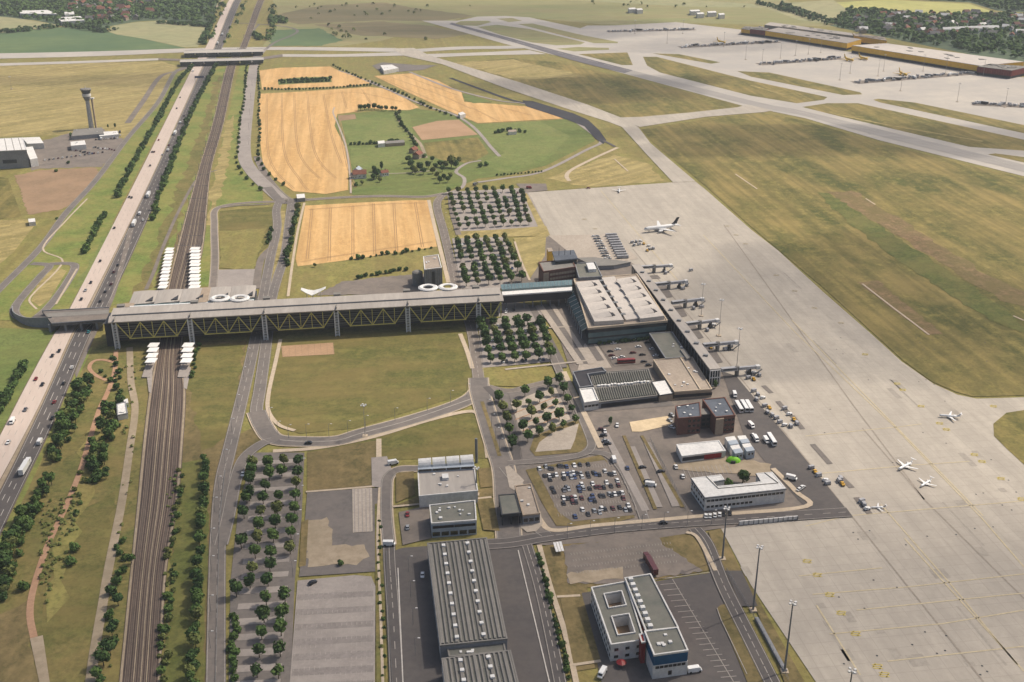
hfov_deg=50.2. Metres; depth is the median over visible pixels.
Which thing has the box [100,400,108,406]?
shrub
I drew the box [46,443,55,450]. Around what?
shrub
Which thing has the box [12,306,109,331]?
access ramp
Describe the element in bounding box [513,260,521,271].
tree
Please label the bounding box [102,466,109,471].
shrub
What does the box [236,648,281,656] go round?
parking bay
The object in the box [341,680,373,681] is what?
parking bay
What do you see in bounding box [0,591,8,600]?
shrub
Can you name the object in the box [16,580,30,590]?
shrub
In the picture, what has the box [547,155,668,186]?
grass
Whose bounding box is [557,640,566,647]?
shrub
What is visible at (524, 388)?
tree
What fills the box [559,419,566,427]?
tree
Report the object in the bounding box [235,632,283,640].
parking bay
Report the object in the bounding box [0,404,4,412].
shrub
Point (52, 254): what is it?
path
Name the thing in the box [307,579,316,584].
car
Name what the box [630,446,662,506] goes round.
pavement
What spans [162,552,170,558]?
shrub
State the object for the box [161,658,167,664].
shrub
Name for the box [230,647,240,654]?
shrub
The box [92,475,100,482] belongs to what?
shrub
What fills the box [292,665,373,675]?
parking bay
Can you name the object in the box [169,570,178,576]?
shrub
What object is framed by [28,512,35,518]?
shrub
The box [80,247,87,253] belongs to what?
shrub
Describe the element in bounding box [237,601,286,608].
parking bay
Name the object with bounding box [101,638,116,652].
tree
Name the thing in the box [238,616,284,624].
parking bay
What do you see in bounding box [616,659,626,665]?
umbrella
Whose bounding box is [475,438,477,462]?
chimney
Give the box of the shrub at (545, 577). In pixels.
[542,575,549,582]
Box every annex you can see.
[23,137,44,148]
[26,146,38,166]
[70,140,86,150]
[71,127,103,139]
[99,131,118,137]
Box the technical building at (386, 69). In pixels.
[380,65,398,73]
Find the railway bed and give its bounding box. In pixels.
[119,0,264,681]
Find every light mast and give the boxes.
[360,403,367,436]
[473,466,479,495]
[699,283,705,316]
[716,299,723,336]
[719,506,730,559]
[749,544,763,612]
[780,600,796,673]
[848,667,856,681]
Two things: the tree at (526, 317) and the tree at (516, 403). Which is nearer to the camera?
the tree at (516, 403)
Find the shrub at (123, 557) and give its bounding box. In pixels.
[120,553,128,561]
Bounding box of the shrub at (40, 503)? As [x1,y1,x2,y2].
[33,500,45,509]
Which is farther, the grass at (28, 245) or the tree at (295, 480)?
the grass at (28, 245)
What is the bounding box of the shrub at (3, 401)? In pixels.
[0,397,8,405]
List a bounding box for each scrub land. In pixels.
[0,341,156,681]
[0,601,38,681]
[46,417,115,621]
[132,76,222,293]
[155,231,180,286]
[163,456,209,681]
[206,115,234,224]
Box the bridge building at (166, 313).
[104,285,503,348]
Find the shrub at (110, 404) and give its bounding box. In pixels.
[107,401,117,407]
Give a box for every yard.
[29,129,122,169]
[299,488,377,575]
[318,274,434,294]
[372,62,434,72]
[395,546,552,681]
[399,507,430,544]
[507,236,806,544]
[517,184,546,191]
[548,234,637,260]
[582,573,746,681]
[725,570,757,605]
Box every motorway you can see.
[0,0,233,477]
[0,0,240,532]
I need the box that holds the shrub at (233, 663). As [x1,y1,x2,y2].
[229,659,237,666]
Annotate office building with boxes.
[429,500,476,537]
[538,260,575,287]
[572,367,606,394]
[575,262,601,280]
[579,387,598,410]
[591,581,642,660]
[624,573,678,632]
[644,627,688,678]
[690,472,786,510]
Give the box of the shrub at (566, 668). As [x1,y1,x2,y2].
[563,664,570,672]
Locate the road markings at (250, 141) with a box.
[238,64,283,199]
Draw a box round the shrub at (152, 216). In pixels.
[148,214,155,219]
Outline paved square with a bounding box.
[371,456,390,486]
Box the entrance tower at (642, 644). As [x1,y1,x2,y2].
[638,633,645,663]
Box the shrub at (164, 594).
[162,591,170,598]
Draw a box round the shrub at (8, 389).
[4,386,13,393]
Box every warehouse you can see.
[427,537,507,662]
[441,650,518,681]
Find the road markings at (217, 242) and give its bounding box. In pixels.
[210,201,262,286]
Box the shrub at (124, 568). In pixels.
[119,565,127,572]
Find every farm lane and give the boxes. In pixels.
[338,70,407,97]
[369,80,500,155]
[395,115,427,157]
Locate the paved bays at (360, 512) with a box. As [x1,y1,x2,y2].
[352,488,372,532]
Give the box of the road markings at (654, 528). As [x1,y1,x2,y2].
[489,507,847,548]
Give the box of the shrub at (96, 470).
[93,467,102,473]
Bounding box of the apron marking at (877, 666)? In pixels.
[872,663,882,668]
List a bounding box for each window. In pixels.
[418,469,431,471]
[433,468,445,470]
[433,525,453,528]
[447,467,459,469]
[454,523,475,526]
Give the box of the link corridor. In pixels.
[500,280,571,308]
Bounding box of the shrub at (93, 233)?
[89,230,97,236]
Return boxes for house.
[28,218,35,225]
[116,401,127,419]
[122,15,128,20]
[296,194,304,201]
[350,173,356,178]
[352,168,366,178]
[380,169,388,176]
[409,145,418,152]
[412,149,422,158]
[859,27,866,33]
[928,31,939,34]
[942,27,953,32]
[987,30,998,33]
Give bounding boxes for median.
[0,1,233,488]
[271,211,284,280]
[480,401,501,455]
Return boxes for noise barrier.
[738,515,797,525]
[754,617,786,670]
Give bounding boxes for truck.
[18,457,31,474]
[131,219,136,225]
[643,551,658,574]
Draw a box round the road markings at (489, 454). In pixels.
[470,380,519,537]
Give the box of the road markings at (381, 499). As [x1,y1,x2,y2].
[381,466,412,539]
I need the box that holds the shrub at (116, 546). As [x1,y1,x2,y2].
[113,544,119,549]
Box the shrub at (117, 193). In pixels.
[114,190,121,197]
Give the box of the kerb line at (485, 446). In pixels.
[468,378,522,537]
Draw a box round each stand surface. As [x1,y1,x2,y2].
[649,275,659,278]
[658,285,672,297]
[673,306,686,316]
[689,325,703,338]
[705,347,722,362]
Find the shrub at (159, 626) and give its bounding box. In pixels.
[157,623,162,631]
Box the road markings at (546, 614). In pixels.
[523,544,565,681]
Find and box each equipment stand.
[610,29,694,31]
[678,41,780,47]
[757,58,842,64]
[762,385,871,513]
[851,73,972,83]
[971,102,1023,107]
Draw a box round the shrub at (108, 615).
[103,611,113,619]
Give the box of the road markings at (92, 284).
[3,20,222,455]
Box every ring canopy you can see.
[210,294,229,302]
[229,294,249,301]
[418,284,437,291]
[438,283,457,290]
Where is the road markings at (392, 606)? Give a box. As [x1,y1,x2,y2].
[384,546,400,681]
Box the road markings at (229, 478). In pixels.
[206,198,284,681]
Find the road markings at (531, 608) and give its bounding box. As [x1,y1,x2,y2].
[397,550,549,681]
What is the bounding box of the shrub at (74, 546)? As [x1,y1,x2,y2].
[69,542,80,551]
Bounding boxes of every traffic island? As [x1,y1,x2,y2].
[505,466,523,489]
[520,512,542,531]
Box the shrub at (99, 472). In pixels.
[95,470,102,478]
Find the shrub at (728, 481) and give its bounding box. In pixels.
[725,478,733,484]
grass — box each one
[0,61,178,137]
[0,137,123,283]
[0,177,21,218]
[0,219,33,262]
[32,268,66,305]
[38,491,114,644]
[162,341,246,681]
[187,343,244,449]
[218,228,266,268]
[220,206,272,268]
[232,428,259,468]
[270,327,471,433]
[278,77,331,84]
[287,197,449,298]
[299,519,307,566]
[307,413,484,490]
[307,440,375,490]
[375,504,385,681]
[396,471,414,501]
[397,488,492,504]
[426,74,671,190]
[454,58,741,116]
[456,21,489,25]
[456,59,583,79]
[458,226,548,237]
[463,94,491,102]
[477,498,499,530]
[478,467,492,487]
[479,25,584,44]
[482,364,549,385]
[500,18,521,21]
[514,235,545,277]
[520,23,617,42]
[525,193,549,236]
[526,455,634,525]
[530,420,586,455]
[543,534,709,670]
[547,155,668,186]
[558,47,608,50]
[560,594,599,662]
[580,52,632,64]
[623,435,656,508]
[641,435,683,506]
[642,113,1023,395]
[643,57,826,102]
[653,53,718,63]
[708,529,739,569]
[718,604,762,681]
[738,71,860,94]
[742,572,803,681]
[804,103,1023,150]
[875,99,1023,132]
[989,153,1023,161]
[993,410,1023,463]
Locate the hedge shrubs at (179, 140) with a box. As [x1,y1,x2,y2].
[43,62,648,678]
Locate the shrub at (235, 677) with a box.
[230,673,238,680]
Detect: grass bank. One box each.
[0,70,189,319]
[0,328,54,432]
[0,346,92,541]
[75,125,176,285]
[111,65,226,305]
[197,63,262,285]
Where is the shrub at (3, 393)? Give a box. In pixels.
[0,390,7,398]
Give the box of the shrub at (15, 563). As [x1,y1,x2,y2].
[8,559,17,567]
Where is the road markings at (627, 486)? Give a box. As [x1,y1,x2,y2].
[598,450,650,522]
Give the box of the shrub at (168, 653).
[164,649,172,657]
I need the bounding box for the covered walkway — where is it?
[553,541,563,551]
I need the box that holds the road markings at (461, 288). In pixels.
[433,193,483,377]
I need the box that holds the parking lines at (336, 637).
[293,583,371,681]
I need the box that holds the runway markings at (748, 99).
[473,30,1011,164]
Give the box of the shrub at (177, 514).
[173,511,181,517]
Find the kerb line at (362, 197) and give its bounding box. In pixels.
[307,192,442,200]
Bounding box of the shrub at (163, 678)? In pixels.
[159,675,167,681]
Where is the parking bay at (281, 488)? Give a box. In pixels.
[253,486,294,491]
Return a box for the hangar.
[0,137,29,168]
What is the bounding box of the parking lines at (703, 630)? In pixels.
[654,572,746,681]
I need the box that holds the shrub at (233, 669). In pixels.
[228,666,236,672]
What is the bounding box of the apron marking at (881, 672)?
[879,671,889,676]
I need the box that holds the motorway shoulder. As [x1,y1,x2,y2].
[0,2,238,535]
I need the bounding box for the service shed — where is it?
[680,349,690,360]
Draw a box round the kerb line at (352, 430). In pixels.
[246,389,471,446]
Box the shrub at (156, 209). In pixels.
[152,205,160,213]
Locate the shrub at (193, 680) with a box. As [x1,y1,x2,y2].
[188,678,199,681]
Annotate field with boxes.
[0,17,61,32]
[0,27,182,52]
[109,21,206,46]
[259,66,368,89]
[259,87,418,193]
[263,0,837,45]
[269,28,342,45]
[280,2,470,23]
[296,200,436,265]
[315,21,467,38]
[375,73,562,122]
[413,120,477,139]
[569,0,763,7]
[759,0,844,23]
[837,0,989,13]
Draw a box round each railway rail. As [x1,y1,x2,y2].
[122,25,248,678]
[124,12,253,681]
[128,6,256,681]
[131,0,259,679]
[135,9,256,680]
[138,10,256,674]
[142,4,259,674]
[144,16,255,681]
[148,7,259,681]
[151,3,261,675]
[155,10,259,676]
[157,11,259,681]
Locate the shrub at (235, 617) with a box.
[231,615,238,620]
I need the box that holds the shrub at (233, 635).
[229,631,238,640]
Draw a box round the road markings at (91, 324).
[0,4,236,515]
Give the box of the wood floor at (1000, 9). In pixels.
[927,0,1023,11]
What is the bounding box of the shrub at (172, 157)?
[168,154,176,161]
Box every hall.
[19,10,56,17]
[59,16,84,24]
[64,11,73,16]
[577,257,630,269]
[591,368,657,407]
[628,7,635,12]
[636,8,642,13]
[649,332,684,358]
[651,380,672,401]
[653,357,711,399]
[676,440,725,462]
[689,10,699,14]
[696,12,703,17]
[707,11,716,16]
[718,13,724,18]
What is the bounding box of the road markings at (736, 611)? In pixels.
[690,528,779,681]
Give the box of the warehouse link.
[447,643,505,656]
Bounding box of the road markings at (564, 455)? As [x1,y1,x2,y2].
[508,354,595,464]
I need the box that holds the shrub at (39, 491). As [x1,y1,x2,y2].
[33,488,43,497]
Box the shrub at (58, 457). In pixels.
[54,453,61,460]
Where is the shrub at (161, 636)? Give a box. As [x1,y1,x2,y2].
[157,633,165,639]
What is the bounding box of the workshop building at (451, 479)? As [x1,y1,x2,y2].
[417,454,477,506]
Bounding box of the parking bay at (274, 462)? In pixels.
[256,459,293,464]
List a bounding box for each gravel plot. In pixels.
[306,517,369,566]
[535,423,578,451]
[566,567,622,583]
[630,416,671,431]
[673,456,771,475]
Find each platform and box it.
[147,370,152,392]
[184,367,190,388]
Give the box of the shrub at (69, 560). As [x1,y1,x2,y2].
[65,555,76,565]
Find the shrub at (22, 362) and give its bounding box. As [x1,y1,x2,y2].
[17,360,26,365]
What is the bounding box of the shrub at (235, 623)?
[231,620,239,626]
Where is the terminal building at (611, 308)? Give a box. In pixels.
[565,274,667,344]
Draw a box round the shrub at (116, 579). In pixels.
[110,574,122,584]
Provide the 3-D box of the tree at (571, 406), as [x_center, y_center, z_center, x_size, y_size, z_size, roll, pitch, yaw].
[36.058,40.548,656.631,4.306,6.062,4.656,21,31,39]
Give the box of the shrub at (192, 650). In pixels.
[186,648,196,657]
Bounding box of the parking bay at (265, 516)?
[248,514,286,519]
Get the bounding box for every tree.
[0,530,14,542]
[0,541,12,549]
[0,549,13,558]
[0,551,10,566]
[0,573,11,585]
[0,584,8,591]
[1,564,15,575]
[4,536,18,547]
[8,523,22,533]
[13,503,29,515]
[13,531,20,537]
[17,514,29,525]
[20,522,28,530]
[25,502,34,511]
[32,502,40,510]
[37,478,46,487]
[42,485,49,493]
[44,471,54,484]
[47,451,56,462]
[51,434,60,447]
[52,433,64,447]
[54,409,64,417]
[54,417,66,428]
[56,440,64,448]
[59,428,69,439]
[61,420,69,429]
[62,408,70,415]
[64,397,73,405]
[67,401,75,407]
[69,382,77,390]
[69,398,78,406]
[69,411,79,422]
[69,423,77,431]
[71,377,81,391]
[71,390,80,398]
[78,397,85,402]
[79,383,86,391]
[80,388,89,401]
[82,372,93,382]
[82,386,92,393]
[86,455,96,462]
[87,436,95,442]
[88,451,98,458]
[89,441,99,450]
[89,666,101,678]
[91,460,99,468]
[91,646,110,666]
[93,415,105,431]
[98,452,108,464]
[99,442,105,450]
[100,407,109,418]
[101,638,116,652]
[102,427,113,435]
[102,471,108,476]
[105,622,117,635]
[107,409,115,418]
[111,591,123,605]
[126,553,135,562]
[182,664,195,672]
[184,625,198,644]
[185,652,194,663]
[185,670,196,680]
[186,631,201,647]
[189,567,201,577]
[189,604,202,618]
[190,588,202,594]
[190,591,204,603]
[191,554,202,564]
[191,607,202,620]
[192,532,203,545]
[192,572,203,585]
[193,564,203,570]
[194,518,206,528]
[194,581,202,587]
[195,506,206,513]
[196,512,205,518]
[196,545,205,556]
[197,482,209,491]
[198,471,207,481]
[199,454,206,460]
[202,488,208,496]
[229,578,242,596]
[234,532,247,548]
[237,504,248,518]
[240,491,250,501]
[242,484,253,500]
[243,472,253,482]
[243,572,254,587]
[245,462,256,471]
[245,470,254,483]
[246,455,257,463]
[246,561,257,572]
[248,543,260,558]
[250,662,262,677]
[251,528,262,543]
[251,643,265,657]
[252,516,264,528]
[254,605,270,622]
[255,505,265,514]
[255,624,267,639]
[256,490,268,503]
[259,478,270,490]
[259,589,270,604]
[260,572,272,586]
[262,455,272,464]
[263,464,274,480]
[264,545,276,556]
[264,556,276,570]
[267,528,278,542]
[269,514,280,528]
[270,500,283,513]
[270,663,283,678]
[273,490,282,498]
[273,616,286,635]
[273,639,285,656]
[274,602,289,619]
[275,463,286,473]
[277,585,290,601]
[278,453,288,463]
[282,249,289,257]
[283,539,295,553]
[285,512,298,523]
[285,525,296,538]
[288,227,294,234]
[289,488,300,500]
[289,501,299,513]
[291,219,297,225]
[291,465,303,476]
[291,476,300,488]
[293,454,302,464]
[372,168,380,178]
[407,159,414,165]
[416,162,422,168]
[447,154,456,167]
[455,238,460,244]
[457,252,463,258]
[461,266,467,272]
[462,275,470,285]
[464,238,470,244]
[466,246,473,253]
[470,264,477,271]
[471,208,476,214]
[472,232,479,239]
[472,271,479,276]
[474,277,480,284]
[475,241,482,248]
[475,315,485,324]
[477,249,484,255]
[478,322,487,329]
[479,254,486,260]
[480,328,489,337]
[481,335,491,345]
[482,218,488,223]
[483,236,490,243]
[484,272,493,283]
[484,344,491,352]
[487,353,494,362]
[489,253,496,260]
[489,316,496,324]
[490,324,497,330]
[492,329,500,335]
[492,334,503,343]
[493,262,500,268]
[494,266,502,275]
[494,389,503,401]
[495,198,500,203]
[495,240,502,246]
[496,342,504,351]
[497,274,503,280]
[497,400,507,408]
[498,352,505,359]
[499,248,506,254]
[501,257,509,264]
[501,316,509,322]
[501,322,510,330]
[502,263,509,269]
[502,410,511,421]
[504,329,513,335]
[504,422,513,434]
[505,268,511,274]
[505,335,514,342]
[507,271,514,279]
[507,341,517,350]
[507,434,517,445]
[508,247,515,253]
[510,253,517,259]
[511,350,518,361]
[511,399,521,409]
[512,314,520,320]
[513,201,519,207]
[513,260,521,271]
[513,318,524,327]
[516,327,524,334]
[517,333,526,341]
[518,270,525,280]
[518,339,530,350]
[518,419,527,431]
[520,196,527,203]
[520,384,529,392]
[521,313,531,324]
[522,350,530,358]
[522,429,532,441]
[526,216,531,221]
[526,326,536,334]
[526,404,536,417]
[527,322,534,326]
[529,332,538,342]
[531,341,539,348]
[532,417,539,423]
[534,347,543,359]
[535,317,546,326]
[535,389,544,401]
[535,425,543,434]
[539,325,548,333]
[540,402,546,410]
[542,332,551,341]
[542,412,551,423]
[543,341,552,347]
[544,376,552,387]
[546,345,556,358]
[547,422,555,431]
[548,387,553,394]
[552,398,558,406]
[554,372,563,383]
[554,407,564,419]
[559,381,567,393]
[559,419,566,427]
[563,393,571,402]
[568,404,575,409]
[572,414,579,422]
[737,469,750,482]
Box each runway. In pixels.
[450,23,631,72]
[454,25,1023,171]
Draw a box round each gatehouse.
[498,493,520,524]
[514,483,539,524]
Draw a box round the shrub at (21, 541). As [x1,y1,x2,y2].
[16,537,24,546]
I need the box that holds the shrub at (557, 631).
[555,628,561,634]
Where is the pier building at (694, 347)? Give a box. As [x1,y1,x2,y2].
[631,264,720,385]
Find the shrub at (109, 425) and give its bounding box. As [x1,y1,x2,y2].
[104,421,114,430]
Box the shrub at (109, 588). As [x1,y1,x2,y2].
[104,585,116,594]
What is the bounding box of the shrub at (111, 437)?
[108,434,115,439]
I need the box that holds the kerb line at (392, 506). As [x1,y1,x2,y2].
[379,465,417,545]
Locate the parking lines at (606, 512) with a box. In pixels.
[542,463,676,572]
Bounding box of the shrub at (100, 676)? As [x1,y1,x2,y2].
[97,674,105,679]
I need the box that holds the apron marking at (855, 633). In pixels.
[850,630,860,635]
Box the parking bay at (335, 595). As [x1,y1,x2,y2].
[297,591,372,599]
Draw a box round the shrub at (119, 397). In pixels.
[115,394,124,402]
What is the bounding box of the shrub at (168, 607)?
[163,603,172,611]
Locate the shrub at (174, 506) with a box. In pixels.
[171,504,179,509]
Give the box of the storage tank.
[412,270,422,285]
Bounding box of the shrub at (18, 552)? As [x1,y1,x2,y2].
[14,548,23,555]
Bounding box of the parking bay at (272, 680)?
[230,679,280,681]
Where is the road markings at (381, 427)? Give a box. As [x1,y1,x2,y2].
[280,399,469,441]
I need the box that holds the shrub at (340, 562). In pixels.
[337,559,343,565]
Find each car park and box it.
[229,452,303,681]
[290,575,374,681]
[452,237,517,288]
[453,188,545,230]
[479,302,550,367]
[494,377,577,469]
[511,385,569,433]
[537,460,635,520]
[564,535,702,583]
[598,339,659,365]
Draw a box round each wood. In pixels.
[0,0,219,26]
[0,20,212,44]
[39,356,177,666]
[208,1,287,42]
[295,0,744,39]
[755,0,845,24]
[830,5,1023,57]
[931,0,1023,9]
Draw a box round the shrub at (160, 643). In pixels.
[156,640,163,646]
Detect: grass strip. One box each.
[817,192,1023,332]
[828,191,1023,305]
[858,280,942,334]
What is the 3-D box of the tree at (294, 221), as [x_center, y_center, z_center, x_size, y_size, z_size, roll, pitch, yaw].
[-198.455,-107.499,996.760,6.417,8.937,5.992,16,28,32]
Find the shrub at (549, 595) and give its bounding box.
[544,591,553,599]
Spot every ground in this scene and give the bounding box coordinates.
[0,0,1023,681]
[14,167,98,214]
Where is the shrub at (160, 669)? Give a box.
[156,665,165,673]
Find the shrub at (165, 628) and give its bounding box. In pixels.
[160,623,170,632]
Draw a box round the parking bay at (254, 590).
[239,586,287,593]
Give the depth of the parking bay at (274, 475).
589.06 m
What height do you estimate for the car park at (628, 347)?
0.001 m
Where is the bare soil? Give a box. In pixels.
[339,114,355,120]
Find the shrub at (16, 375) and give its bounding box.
[10,371,20,379]
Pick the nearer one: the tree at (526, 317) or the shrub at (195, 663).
the shrub at (195, 663)
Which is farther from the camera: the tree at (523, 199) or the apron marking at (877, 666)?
the tree at (523, 199)
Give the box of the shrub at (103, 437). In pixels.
[98,435,106,440]
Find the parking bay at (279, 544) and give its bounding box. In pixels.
[244,542,284,548]
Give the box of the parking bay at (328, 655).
[293,650,373,660]
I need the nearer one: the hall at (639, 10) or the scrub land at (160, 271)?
the scrub land at (160, 271)
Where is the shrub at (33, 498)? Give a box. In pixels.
[30,494,38,502]
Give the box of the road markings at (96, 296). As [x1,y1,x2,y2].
[0,16,227,492]
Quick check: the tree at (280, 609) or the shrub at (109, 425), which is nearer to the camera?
the tree at (280, 609)
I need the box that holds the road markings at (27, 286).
[10,262,52,317]
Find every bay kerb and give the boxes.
[354,489,370,531]
[512,396,567,430]
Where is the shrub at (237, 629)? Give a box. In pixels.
[233,625,241,632]
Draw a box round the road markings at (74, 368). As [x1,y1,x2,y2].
[2,9,236,525]
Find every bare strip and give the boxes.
[750,85,784,94]
[830,112,981,141]
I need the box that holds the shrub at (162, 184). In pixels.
[159,181,166,186]
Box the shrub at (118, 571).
[114,568,122,574]
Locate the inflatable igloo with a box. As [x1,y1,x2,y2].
[726,456,740,463]
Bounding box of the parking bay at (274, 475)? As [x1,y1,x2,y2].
[254,472,295,478]
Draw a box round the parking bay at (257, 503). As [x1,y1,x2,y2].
[249,499,293,506]
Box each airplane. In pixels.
[644,217,680,231]
[871,503,886,510]
[897,67,910,75]
[897,457,917,469]
[919,476,936,486]
[939,411,961,420]
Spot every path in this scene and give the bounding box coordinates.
[26,351,117,637]
[28,291,37,308]
[30,635,49,681]
[35,199,86,290]
[55,269,77,303]
[85,347,138,681]
[87,359,112,380]
[119,0,257,681]
[121,3,256,681]
[133,3,258,681]
[140,6,258,681]
[144,170,216,288]
[146,6,259,681]
[158,4,262,681]
[159,2,263,681]
[265,339,295,430]
[273,410,487,457]
[287,203,304,295]
[306,485,373,491]
[332,107,351,192]
[376,439,381,456]
[376,487,383,681]
[393,496,491,506]
[427,200,449,282]
[458,333,473,367]
[514,241,530,279]
[521,468,812,531]
[537,545,578,681]
[557,594,579,597]
[561,371,602,447]
[573,660,600,665]
[686,531,716,570]
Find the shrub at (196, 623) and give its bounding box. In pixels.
[191,619,200,627]
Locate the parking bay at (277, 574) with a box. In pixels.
[241,571,288,578]
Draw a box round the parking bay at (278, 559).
[243,556,289,563]
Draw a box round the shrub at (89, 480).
[86,477,92,482]
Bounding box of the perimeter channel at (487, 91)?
[450,78,525,102]
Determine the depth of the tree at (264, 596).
482.04 m
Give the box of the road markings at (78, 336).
[2,4,234,499]
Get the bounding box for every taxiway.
[0,47,396,58]
[0,58,157,65]
[158,58,179,60]
[264,54,282,58]
[283,52,402,56]
[393,48,694,181]
[417,45,543,51]
[428,50,543,56]
[621,105,771,126]
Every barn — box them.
[378,140,384,147]
[385,140,404,146]
[458,112,465,117]
[508,129,516,134]
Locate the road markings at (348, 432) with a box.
[248,390,472,445]
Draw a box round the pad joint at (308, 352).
[282,344,333,355]
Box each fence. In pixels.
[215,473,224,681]
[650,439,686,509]
[726,568,788,680]
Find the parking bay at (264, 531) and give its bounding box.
[246,528,285,534]
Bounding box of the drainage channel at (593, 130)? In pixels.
[522,100,605,143]
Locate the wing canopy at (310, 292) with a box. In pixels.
[301,287,325,297]
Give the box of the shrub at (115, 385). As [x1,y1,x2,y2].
[112,383,119,388]
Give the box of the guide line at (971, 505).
[600,190,1023,674]
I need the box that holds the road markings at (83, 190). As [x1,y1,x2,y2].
[8,69,177,276]
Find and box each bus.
[617,358,634,363]
[734,400,743,412]
[740,399,748,411]
[745,399,753,411]
[766,432,776,445]
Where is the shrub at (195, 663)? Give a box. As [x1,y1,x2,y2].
[188,659,200,670]
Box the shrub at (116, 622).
[108,619,119,626]
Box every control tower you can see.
[80,87,96,127]
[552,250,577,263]
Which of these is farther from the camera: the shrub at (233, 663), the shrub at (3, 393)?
the shrub at (3, 393)
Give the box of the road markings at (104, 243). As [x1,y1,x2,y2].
[2,1,228,433]
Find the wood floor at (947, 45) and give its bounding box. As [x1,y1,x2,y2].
[830,12,1023,61]
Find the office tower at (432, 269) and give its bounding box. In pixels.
[423,254,442,288]
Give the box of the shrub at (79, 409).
[76,405,84,413]
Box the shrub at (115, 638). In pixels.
[109,634,119,644]
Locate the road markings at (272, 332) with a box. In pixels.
[250,199,295,411]
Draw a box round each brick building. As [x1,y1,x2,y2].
[674,402,700,434]
[700,408,710,427]
[702,397,735,434]
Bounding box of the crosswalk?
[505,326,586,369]
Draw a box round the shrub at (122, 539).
[118,536,126,543]
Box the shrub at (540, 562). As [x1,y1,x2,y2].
[537,560,544,565]
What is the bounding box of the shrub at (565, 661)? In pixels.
[563,658,569,665]
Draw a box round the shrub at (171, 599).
[167,596,174,602]
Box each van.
[9,416,15,423]
[36,437,42,444]
[382,540,394,545]
[387,459,398,464]
[597,665,606,678]
[611,455,616,462]
[645,480,656,486]
[687,664,701,673]
[732,390,736,396]
[747,420,754,427]
[752,434,758,441]
[763,435,769,442]
[785,473,796,480]
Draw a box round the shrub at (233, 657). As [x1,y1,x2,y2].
[228,653,236,660]
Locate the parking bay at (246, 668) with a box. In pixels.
[230,663,281,672]
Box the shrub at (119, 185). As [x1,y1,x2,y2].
[116,183,123,188]
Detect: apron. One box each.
[425,16,1023,175]
[528,182,1023,681]
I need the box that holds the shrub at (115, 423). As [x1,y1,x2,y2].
[109,419,118,428]
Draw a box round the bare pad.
[281,343,333,356]
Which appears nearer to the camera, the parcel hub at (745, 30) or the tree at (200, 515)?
the tree at (200, 515)
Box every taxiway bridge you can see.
[180,57,263,65]
[184,48,263,57]
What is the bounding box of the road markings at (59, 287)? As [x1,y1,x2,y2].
[34,262,78,315]
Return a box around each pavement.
[537,305,583,363]
[551,304,593,363]
[578,343,611,369]
[603,433,648,510]
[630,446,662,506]
[644,442,678,506]
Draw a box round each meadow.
[335,109,594,195]
[337,113,412,145]
[351,144,409,168]
[423,137,487,162]
[466,121,569,172]
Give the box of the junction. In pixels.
[263,187,308,203]
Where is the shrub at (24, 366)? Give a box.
[17,364,27,371]
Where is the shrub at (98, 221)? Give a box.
[93,219,101,225]
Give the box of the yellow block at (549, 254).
[547,248,552,260]
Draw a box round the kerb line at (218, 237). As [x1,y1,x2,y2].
[209,201,274,282]
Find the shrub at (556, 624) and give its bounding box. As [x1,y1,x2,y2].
[553,621,559,627]
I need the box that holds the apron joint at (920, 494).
[633,225,1023,681]
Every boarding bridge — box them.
[641,264,673,272]
[655,279,688,289]
[671,297,705,307]
[686,318,720,329]
[702,340,739,351]
[720,364,761,375]
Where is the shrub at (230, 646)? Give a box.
[226,643,235,651]
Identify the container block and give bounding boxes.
[724,436,742,459]
[737,435,754,458]
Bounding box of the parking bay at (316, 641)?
[294,635,373,645]
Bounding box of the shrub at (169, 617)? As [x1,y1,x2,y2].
[163,614,173,621]
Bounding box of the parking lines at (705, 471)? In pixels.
[683,465,731,477]
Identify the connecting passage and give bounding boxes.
[665,315,670,331]
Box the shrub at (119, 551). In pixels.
[116,549,123,554]
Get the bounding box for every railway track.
[122,0,258,681]
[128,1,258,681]
[134,0,260,681]
[141,0,261,681]
[148,0,262,681]
[154,0,263,681]
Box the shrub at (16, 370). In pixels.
[12,368,22,377]
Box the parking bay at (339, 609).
[296,605,373,614]
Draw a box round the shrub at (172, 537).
[169,535,175,541]
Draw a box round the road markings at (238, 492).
[215,438,272,543]
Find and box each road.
[0,66,187,292]
[9,262,53,319]
[35,262,78,315]
[75,225,133,377]
[125,67,186,122]
[206,198,283,681]
[209,201,274,286]
[214,437,274,544]
[217,204,268,208]
[238,49,287,198]
[246,23,298,48]
[248,391,471,445]
[250,198,295,411]
[253,156,291,200]
[253,246,275,288]
[305,193,440,200]
[380,466,417,541]
[383,546,403,681]
[410,72,601,182]
[433,193,483,377]
[445,160,480,192]
[448,195,460,234]
[469,377,520,537]
[483,386,520,459]
[487,507,852,548]
[490,379,556,392]
[498,465,546,532]
[507,354,595,464]
[509,393,529,458]
[522,544,566,681]
[528,305,566,367]
[542,304,587,363]
[560,303,603,360]
[564,147,617,180]
[588,401,673,411]
[588,450,649,522]
[689,527,780,681]
[722,372,843,509]
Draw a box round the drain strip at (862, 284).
[614,159,1023,334]
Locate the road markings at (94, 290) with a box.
[0,8,229,475]
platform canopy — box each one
[142,343,159,377]
[157,248,173,290]
[177,343,193,377]
[188,247,200,287]
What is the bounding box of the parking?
[217,269,254,286]
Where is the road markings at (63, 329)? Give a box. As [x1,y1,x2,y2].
[2,104,177,444]
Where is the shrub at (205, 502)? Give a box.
[199,497,208,506]
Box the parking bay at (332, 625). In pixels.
[295,620,373,630]
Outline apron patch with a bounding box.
[741,272,1006,681]
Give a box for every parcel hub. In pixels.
[741,26,752,35]
[750,27,768,36]
[764,22,852,37]
[765,28,860,50]
[851,43,1023,72]
[852,33,886,44]
[977,64,1023,78]

